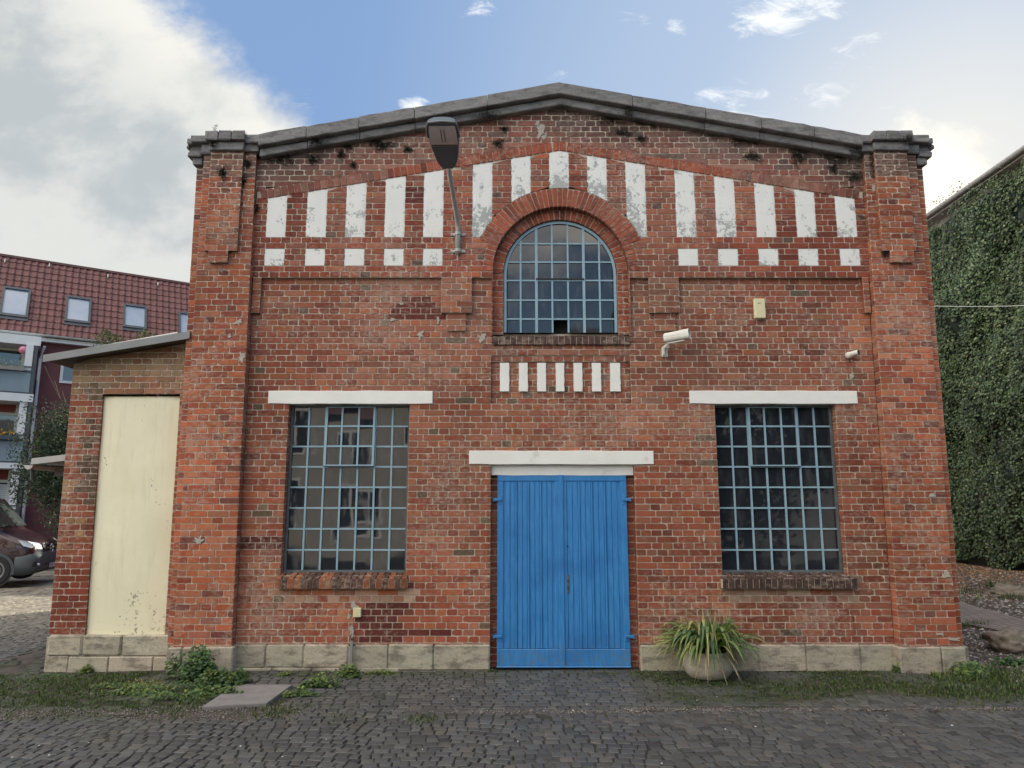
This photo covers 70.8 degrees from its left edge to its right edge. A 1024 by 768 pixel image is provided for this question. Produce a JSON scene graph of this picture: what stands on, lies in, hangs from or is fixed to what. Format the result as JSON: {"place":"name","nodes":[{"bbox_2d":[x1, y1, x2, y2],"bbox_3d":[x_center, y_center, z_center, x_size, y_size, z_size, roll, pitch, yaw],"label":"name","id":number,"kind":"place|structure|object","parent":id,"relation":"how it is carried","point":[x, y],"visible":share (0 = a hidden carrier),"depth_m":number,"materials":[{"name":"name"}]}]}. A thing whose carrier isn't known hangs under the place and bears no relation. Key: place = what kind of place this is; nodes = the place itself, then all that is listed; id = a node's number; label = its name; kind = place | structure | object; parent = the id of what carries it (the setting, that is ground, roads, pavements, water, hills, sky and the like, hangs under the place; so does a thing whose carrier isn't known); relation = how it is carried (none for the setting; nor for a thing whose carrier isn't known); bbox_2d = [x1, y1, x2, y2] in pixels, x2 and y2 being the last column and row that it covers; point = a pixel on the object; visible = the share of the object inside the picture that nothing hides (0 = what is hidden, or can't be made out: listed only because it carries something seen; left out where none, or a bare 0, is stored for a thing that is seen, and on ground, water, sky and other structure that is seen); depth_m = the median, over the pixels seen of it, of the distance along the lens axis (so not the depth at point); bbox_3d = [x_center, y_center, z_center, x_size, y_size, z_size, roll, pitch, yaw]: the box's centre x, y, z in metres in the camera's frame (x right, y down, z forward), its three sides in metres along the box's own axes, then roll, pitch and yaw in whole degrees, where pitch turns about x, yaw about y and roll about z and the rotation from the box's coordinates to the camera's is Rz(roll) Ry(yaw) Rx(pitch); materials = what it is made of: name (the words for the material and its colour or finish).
{"place":"outdoors","nodes":[
{"label":"outdoors","id":0,"kind":"place"},
{"bbox_2d":[0,568,1023,767],"bbox_3d":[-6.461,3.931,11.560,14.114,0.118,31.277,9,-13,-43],"label":"cobblestone paving","id":1,"kind":"structure","parent":0,"point":[999,746],"depth_m":6.28,"materials":[{"name":"stone"}]},
{"bbox_2d":[0,498,56,585],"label":"car","id":2,"kind":"object","parent":1,"relation":"on","point":[25,552],"visible":0.95,"depth_m":17.59,"materials":[{"name":"red paint"}]},
{"bbox_2d":[6,366,70,538],"bbox_3d":[-12.142,2.312,19.448,2.592,5.710,1.947,3,-10,-16],"label":"bush","id":3,"kind":"object","parent":1,"relation":"on","point":[54,448],"visible":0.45,"depth_m":19.02,"materials":[{"name":"green plant"}]},
{"bbox_2d":[33,414,65,506],"bbox_3d":[-12.327,2.994,19.977,1.736,4.542,0.981,0,-10,0],"label":"bush","id":4,"kind":"object","parent":1,"relation":"on","point":[45,474],"visible":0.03,"depth_m":19.89,"materials":[{"name":"green plant"}]},
{"bbox_2d":[41,673,67,677],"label":"weed clump","id":5,"kind":"object","parent":1,"relation":"on","point":[52,675],"visible":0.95,"depth_m":8.36,"materials":[{"name":"green plant"}]},
{"bbox_2d":[79,663,93,673],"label":"weed clump","id":6,"kind":"object","parent":1,"relation":"on","point":[86,668],"visible":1,"depth_m":8.53,"materials":[{"name":"green plant"}]},
{"bbox_2d":[0,253,189,539],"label":"apartment building","id":7,"kind":"structure","parent":1,"relation":"on","point":[48,306],"depth_m":29.20,"materials":[{"name":"ceramic"}]},
{"bbox_2d":[0,480,7,499],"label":"window","id":8,"kind":"structure","parent":7,"relation":"in","point":[3,483],"depth_m":27.39,"materials":[{"name":"glass"}]},
{"bbox_2d":[0,412,14,440],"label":"window","id":9,"kind":"structure","parent":7,"relation":"in","point":[6,418],"depth_m":27.74,"materials":[{"name":"glass"}]},
{"bbox_2d":[0,435,17,439],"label":"flower box","id":10,"kind":"object","parent":7,"relation":"attached to","point":[3,437],"visible":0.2,"depth_m":26.49,"materials":[{"name":"grey"}]},
{"bbox_2d":[0,429,14,434],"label":"marigolds","id":11,"kind":"object","parent":10,"relation":"in","point":[12,432],"visible":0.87,"depth_m":26.53,"materials":[{"name":"orange plant"}]},
{"bbox_2d":[0,347,21,371],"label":"window","id":12,"kind":"structure","parent":7,"relation":"in","point":[8,354],"depth_m":28.10,"materials":[{"name":"glass"}]},
{"bbox_2d":[0,364,24,370],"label":"flower box","id":13,"kind":"object","parent":7,"relation":"attached to","point":[11,367],"visible":1,"depth_m":26.83,"materials":[{"name":"plastic"}]},
{"bbox_2d":[0,358,22,365],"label":"trailing plant","id":14,"kind":"object","parent":13,"relation":"in","point":[11,360],"visible":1,"depth_m":26.78,"materials":[{"name":"green plant"}]},
{"bbox_2d":[18,346,25,353],"bbox_3d":[-18.638,-1.323,27.481,0.330,0.352,0.330,0,-10,0],"label":"balloon","id":15,"kind":"object","parent":7,"relation":"hanging from","point":[21,349],"visible":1,"depth_m":27.36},
{"bbox_2d":[59,365,72,383],"bbox_3d":[-17.543,-0.404,29.361,1.330,0.861,0.801,1,-10,-4],"label":"window","id":16,"kind":"structure","parent":7,"relation":"in","point":[66,374],"depth_m":29.05,"materials":[{"name":"glass"}]},
{"bbox_2d":[87,681,143,688],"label":"weed clump","id":17,"kind":"object","parent":1,"relation":"on","point":[112,684],"visible":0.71,"depth_m":7.79,"materials":[{"name":"green plant"}]},
{"bbox_2d":[42,331,190,672],"bbox_3d":[-4.939,1.615,10.051,1.862,4.181,2.700,0,-10,0],"label":"lean to annex","id":18,"kind":"object","parent":1,"relation":"on","point":[110,606],"visible":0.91,"depth_m":8.96,"materials":[{"name":"brick"}]},
{"bbox_2d":[24,454,64,479],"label":"canopy roof","id":19,"kind":"structure","parent":18,"relation":"attached to","point":[59,460],"depth_m":10.84,"materials":[{"name":"grey metal"}]},
{"bbox_2d":[86,329,154,347],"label":"roof weeds","id":20,"kind":"object","parent":18,"relation":"on","point":[106,333],"visible":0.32,"depth_m":9.62,"materials":[{"name":"green plant"}]},
{"bbox_2d":[90,686,172,697],"bbox_3d":[-3.864,3.172,7.426,1.029,0.088,0.256,-1,-10,8],"label":"weed clump","id":21,"kind":"object","parent":1,"relation":"on","point":[144,694],"visible":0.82,"depth_m":7.38,"materials":[{"name":"green plant"}]},
{"bbox_2d":[112,678,199,695],"bbox_3d":[-3.727,3.154,7.548,0.907,0.156,0.376,0,-10,0],"label":"weed clump","id":22,"kind":"object","parent":1,"relation":"on","point":[160,687],"visible":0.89,"depth_m":7.49,"materials":[{"name":"green plant"}]},
{"bbox_2d":[147,689,219,700],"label":"weed clump","id":23,"kind":"object","parent":1,"relation":"on","point":[194,695],"visible":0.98,"depth_m":7.25,"materials":[{"name":"green plant"}]},
{"bbox_2d":[162,640,217,682],"bbox_3d":[-3.587,3.071,8.035,0.716,0.468,0.402,0,-10,0],"label":"weed clump","id":24,"kind":"object","parent":1,"relation":"on","point":[195,664],"visible":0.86,"depth_m":7.94,"materials":[{"name":"green plant"}]},
{"bbox_2d":[190,684,243,694],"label":"weed clump","id":25,"kind":"object","parent":1,"relation":"on","point":[216,690],"visible":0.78,"depth_m":7.38,"materials":[{"name":"green plant"}]},
{"bbox_2d":[193,667,252,687],"bbox_3d":[-3.122,3.166,7.819,0.593,0.206,0.368,0,-10,0],"label":"weed clump","id":26,"kind":"object","parent":1,"relation":"on","point":[227,678],"visible":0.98,"depth_m":7.75,"materials":[{"name":"green plant"}]},
{"bbox_2d":[202,685,291,709],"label":"concrete slab","id":27,"kind":"structure","parent":1,"relation":"on","point":[252,695],"depth_m":7.23,"materials":[{"name":"grey concrete"}]},
{"bbox_2d":[277,669,291,676],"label":"weed clump","id":28,"kind":"object","parent":1,"relation":"on","point":[282,674],"visible":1,"depth_m":8.18,"materials":[{"name":"green plant"}]},
{"bbox_2d":[282,685,320,696],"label":"weed clump","id":29,"kind":"object","parent":1,"relation":"on","point":[301,693],"visible":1,"depth_m":7.36,"materials":[{"name":"green plant"}]},
{"bbox_2d":[298,672,340,688],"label":"weed clump","id":30,"kind":"object","parent":1,"relation":"on","point":[320,682],"visible":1,"depth_m":7.70,"materials":[{"name":"green plant"}]},
{"bbox_2d":[334,662,361,678],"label":"weed clump","id":31,"kind":"object","parent":1,"relation":"on","point":[351,671],"visible":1,"depth_m":8.13,"materials":[{"name":"green plant"}]},
{"bbox_2d":[363,669,399,675],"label":"weed clump","id":32,"kind":"object","parent":1,"relation":"on","point":[382,672],"visible":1,"depth_m":8.28,"materials":[{"name":"green plant"}]},
{"bbox_2d":[0,673,1023,765],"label":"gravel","id":33,"kind":"structure","parent":1,"relation":"on","point":[243,710],"depth_m":6.81,"materials":[{"name":"stone"}]},
{"bbox_2d":[0,579,1023,767],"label":"grass","id":34,"kind":"structure","parent":1,"relation":"on","point":[995,679],"depth_m":7.65,"materials":[{"name":"green plant"}]},
{"bbox_2d":[166,82,969,674],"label":"brick hall","id":35,"kind":"structure","parent":1,"relation":"on","point":[514,438],"depth_m":9.04,"materials":[{"name":"brick"}]},
{"bbox_2d":[208,125,217,150],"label":"wall tuft","id":36,"kind":"object","parent":35,"relation":"attached to","point":[211,143],"visible":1,"depth_m":9.31,"materials":[{"name":"green plant"}]},
{"bbox_2d":[217,164,225,182],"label":"wall tuft","id":37,"kind":"object","parent":35,"relation":"attached to","point":[222,172],"visible":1,"depth_m":9.29,"materials":[{"name":"green plant"}]},
{"bbox_2d":[244,158,251,168],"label":"wall tuft","id":38,"kind":"object","parent":35,"relation":"attached to","point":[247,162],"visible":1,"depth_m":9.38,"materials":[{"name":"green plant"}]},
{"bbox_2d":[264,154,295,166],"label":"wall tuft","id":39,"kind":"object","parent":35,"relation":"attached to","point":[279,158],"visible":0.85,"depth_m":9.47,"materials":[{"name":"green plant"}]},
{"bbox_2d":[305,154,320,164],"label":"wall tuft","id":40,"kind":"object","parent":35,"relation":"attached to","point":[312,159],"visible":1,"depth_m":9.47,"materials":[{"name":"green plant"}]},
{"bbox_2d":[308,137,329,151],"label":"wall tuft","id":41,"kind":"object","parent":35,"relation":"attached to","point":[318,139],"visible":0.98,"depth_m":9.40,"materials":[{"name":"green plant"}]},
{"bbox_2d":[336,149,345,158],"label":"wall tuft","id":42,"kind":"object","parent":35,"relation":"attached to","point":[340,152],"visible":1,"depth_m":9.48,"materials":[{"name":"green plant"}]},
{"bbox_2d":[283,405,409,572],"bbox_3d":[-2.036,1.285,8.955,1.507,2.060,0.082,0,-10,0],"label":"window","id":43,"kind":"structure","parent":35,"relation":"in","point":[347,494],"depth_m":8.97,"materials":[{"name":"glass"}]},
{"bbox_2d":[349,625,353,663],"bbox_3d":[-1.891,3.108,8.495,0.046,0.505,0.074,0,-10,0],"label":"conduit","id":44,"kind":"object","parent":35,"relation":"attached to","point":[351,651],"visible":0.81,"depth_m":8.46,"materials":[{"name":"grey metal"}]},
{"bbox_2d":[353,608,361,616],"bbox_3d":[-1.841,2.720,8.572,0.094,0.105,0.051,0,-10,0],"label":"junction box","id":45,"kind":"object","parent":35,"relation":"attached to","point":[357,612],"visible":1,"depth_m":8.55,"materials":[{"name":"beige plastic"}]},
{"bbox_2d":[368,139,380,148],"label":"wall tuft","id":46,"kind":"object","parent":35,"relation":"attached to","point":[370,144],"visible":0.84,"depth_m":9.51,"materials":[{"name":"green plant"}]},
{"bbox_2d":[371,140,392,151],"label":"wall tuft","id":47,"kind":"object","parent":35,"relation":"attached to","point":[384,143],"visible":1,"depth_m":9.51,"materials":[{"name":"green plant"}]},
{"bbox_2d":[403,143,413,151],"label":"wall tuft","id":48,"kind":"object","parent":35,"relation":"attached to","point":[406,148],"visible":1,"depth_m":9.49,"materials":[{"name":"green plant"}]},
{"bbox_2d":[426,117,465,267],"bbox_3d":[-0.763,-2.203,8.522,0.374,1.176,1.653,0,-10,0],"label":"wall lamp","id":49,"kind":"object","parent":35,"relation":"attached to","point":[443,134],"visible":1,"depth_m":8.16,"materials":[{"name":"grey metal"}]},
{"bbox_2d":[477,110,502,120],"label":"wall tuft","id":50,"kind":"object","parent":35,"relation":"attached to","point":[490,115],"visible":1,"depth_m":9.47,"materials":[{"name":"green plant"}]},
{"bbox_2d":[491,137,503,147],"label":"wall tuft","id":51,"kind":"object","parent":35,"relation":"attached to","point":[499,142],"visible":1,"depth_m":9.51,"materials":[{"name":"green plant"}]},
{"bbox_2d":[493,475,564,667],"bbox_3d":[0.200,2.252,8.759,0.862,2.273,0.099,0,-10,0],"label":"door leaf","id":52,"kind":"structure","parent":35,"relation":"in","point":[530,519],"depth_m":8.74,"materials":[{"name":"blue paint"}]},
{"bbox_2d":[504,221,617,332],"bbox_3d":[0.626,-1.403,9.396,1.464,1.507,0.048,0,-10,0],"label":"arched window","id":53,"kind":"structure","parent":35,"relation":"in","point":[558,270],"depth_m":9.39,"materials":[{"name":"clear glass"}]},
{"bbox_2d":[562,475,634,667],"bbox_3d":[1.031,2.252,8.759,0.869,2.273,0.099,0,-10,0],"label":"door leaf","id":54,"kind":"structure","parent":35,"relation":"in","point":[596,570],"depth_m":8.74,"materials":[{"name":"blue paint"}]},
{"bbox_2d":[598,116,625,124],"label":"wall tuft","id":55,"kind":"object","parent":35,"relation":"attached to","point":[611,119],"visible":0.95,"depth_m":9.57,"materials":[{"name":"black plant"}]},
{"bbox_2d":[608,128,632,136],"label":"wall tuft","id":56,"kind":"object","parent":35,"relation":"attached to","point":[621,132],"visible":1,"depth_m":9.54,"materials":[{"name":"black plant"}]},
{"bbox_2d":[617,107,632,117],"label":"wall tuft","id":57,"kind":"object","parent":35,"relation":"attached to","point":[625,113],"visible":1,"depth_m":9.43,"materials":[{"name":"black plant"}]},
{"bbox_2d":[634,134,646,141],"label":"wall tuft","id":58,"kind":"object","parent":35,"relation":"attached to","point":[640,137],"visible":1,"depth_m":9.53,"materials":[{"name":"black plant"}]},
{"bbox_2d":[662,329,690,356],"bbox_3d":[2.013,-0.515,8.943,0.207,0.296,0.435,9,-13,-44],"label":"security camera","id":59,"kind":"object","parent":35,"relation":"attached to","point":[683,335],"visible":1,"depth_m":8.89,"materials":[{"name":"white plastic"}]},
{"bbox_2d":[743,150,763,160],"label":"wall tuft","id":60,"kind":"object","parent":35,"relation":"attached to","point":[751,156],"visible":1,"depth_m":9.48,"materials":[{"name":"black plant"}]},
{"bbox_2d":[753,299,765,319],"bbox_3d":[3.156,-0.952,9.184,0.140,0.273,0.056,0,-10,0],"label":"alarm box","id":61,"kind":"object","parent":35,"relation":"attached to","point":[759,309],"visible":1,"depth_m":9.16,"materials":[{"name":"beige plastic"}]},
{"bbox_2d":[715,405,842,572],"bbox_3d":[3.291,1.287,8.967,1.502,2.060,0.057,0,-10,0],"label":"window","id":62,"kind":"structure","parent":35,"relation":"in","point":[779,511],"depth_m":8.97,"materials":[{"name":"glass"}]},
{"bbox_2d":[788,147,809,168],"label":"wall tuft","id":63,"kind":"object","parent":35,"relation":"attached to","point":[796,155],"visible":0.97,"depth_m":9.48,"materials":[{"name":"black plant"}]},
{"bbox_2d":[818,153,846,164],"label":"wall tuft","id":64,"kind":"object","parent":35,"relation":"attached to","point":[834,158],"visible":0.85,"depth_m":9.48,"materials":[{"name":"plant"}]},
{"bbox_2d":[827,162,838,173],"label":"wall tuft","id":65,"kind":"object","parent":35,"relation":"attached to","point":[834,169],"visible":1,"depth_m":9.45,"materials":[{"name":"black plant"}]},
{"bbox_2d":[845,350,859,361],"bbox_3d":[4.279,-0.352,9.037,0.096,0.133,0.179,3,-10,-19],"label":"security camera","id":66,"kind":"object","parent":35,"relation":"attached to","point":[849,355],"visible":1,"depth_m":9.02,"materials":[{"name":"white plastic"}]},
{"bbox_2d":[845,171,862,182],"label":"wall tuft","id":67,"kind":"object","parent":35,"relation":"attached to","point":[854,176],"visible":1,"depth_m":9.44,"materials":[{"name":"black plant"}]},
{"bbox_2d":[846,147,864,167],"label":"wall tuft","id":68,"kind":"object","parent":35,"relation":"attached to","point":[856,156],"visible":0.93,"depth_m":9.38,"materials":[{"name":"plant"}]},
{"bbox_2d":[869,153,874,177],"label":"wall tuft","id":69,"kind":"object","parent":35,"relation":"attached to","point":[871,165],"visible":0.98,"depth_m":9.38,"materials":[{"name":"plant"}]},
{"bbox_2d":[903,132,914,142],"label":"wall tuft","id":70,"kind":"object","parent":35,"relation":"attached to","point":[911,139],"visible":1,"depth_m":9.27,"materials":[{"name":"plant"}]},
{"bbox_2d":[683,650,732,680],"bbox_3d":[2.219,3.166,8.166,0.550,0.298,0.550,0,-10,0],"label":"planter","id":71,"kind":"object","parent":1,"relation":"on","point":[701,673],"visible":0.55,"depth_m":7.94,"materials":[{"name":"concrete"}]},
{"bbox_2d":[648,605,774,682],"bbox_3d":[2.236,2.953,8.226,1.384,0.804,1.308,0,-10,0],"label":"strap leaf plant","id":72,"kind":"object","parent":71,"relation":"in","point":[706,638],"visible":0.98,"depth_m":8.01,"materials":[{"name":"green plant"}]},
{"bbox_2d":[891,663,900,672],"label":"weed clump","id":73,"kind":"object","parent":1,"relation":"on","point":[897,669],"visible":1,"depth_m":8.35,"materials":[{"name":"green plant"}]},
{"bbox_2d":[930,670,951,676],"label":"weed clump","id":74,"kind":"object","parent":1,"relation":"on","point":[935,672],"visible":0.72,"depth_m":8.18,"materials":[{"name":"green plant"}]},
{"bbox_2d":[947,660,995,678],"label":"weed clump","id":75,"kind":"object","parent":1,"relation":"on","point":[968,669],"visible":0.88,"depth_m":8.16,"materials":[{"name":"green plant"}]},
{"bbox_2d":[926,145,1023,233],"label":"ivy house","id":76,"kind":"structure","parent":1,"relation":"on","point":[1012,161],"depth_m":20.05,"materials":[{"name":"stone"}]},
{"bbox_2d":[926,180,968,210],"bbox_3d":[12.846,-5.564,21.560,0.244,0.342,2.340,0,-10,0],"label":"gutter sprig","id":77,"kind":"object","parent":76,"relation":"on","point":[948,195],"visible":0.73,"depth_m":21.01,"materials":[{"name":"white plant"}]},
{"bbox_2d":[927,157,1023,570],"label":"ivy","id":78,"kind":"object","parent":76,"relation":"attached to","point":[976,249],"visible":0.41,"depth_m":19.67,"materials":[{"name":"green plant"}]},
{"bbox_2d":[956,562,1023,681],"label":"gravel bed","id":79,"kind":"object","parent":1,"relation":"on","point":[985,641],"visible":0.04,"depth_m":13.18,"materials":[{"name":"gravel"}]},
{"bbox_2d":[981,626,1023,653],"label":"boulder","id":80,"kind":"object","parent":79,"relation":"on","point":[1007,640],"visible":0.77,"depth_m":9.44,"materials":[{"name":"beige stone"}]},
{"bbox_2d":[983,582,1023,595],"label":"boulder","id":81,"kind":"object","parent":79,"relation":"on","point":[998,589],"visible":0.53,"depth_m":14.42,"materials":[{"name":"beige stone"}]},
{"bbox_2d":[991,656,1023,667],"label":"weed clump","id":82,"kind":"object","parent":79,"relation":"on","point":[1013,662],"visible":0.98,"depth_m":8.73,"materials":[{"name":"green plant"}]},
{"bbox_2d":[0,0,1023,336],"label":"sky","id":83,"kind":"structure","parent":0,"point":[101,101],"materials":[{"name":"blue"}]},
{"bbox_2d":[942,305,1023,306],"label":"cable","id":84,"kind":"object","parent":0,"point":[978,306],"visible":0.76,"depth_m":13.99,"materials":[{"name":"white plastic"}]},
{"bbox_2d":[959,602,1023,630],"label":"path","id":85,"kind":"structure","parent":0,"point":[969,612],"depth_m":11.71,"materials":[{"name":"grey concrete"}]}
]}

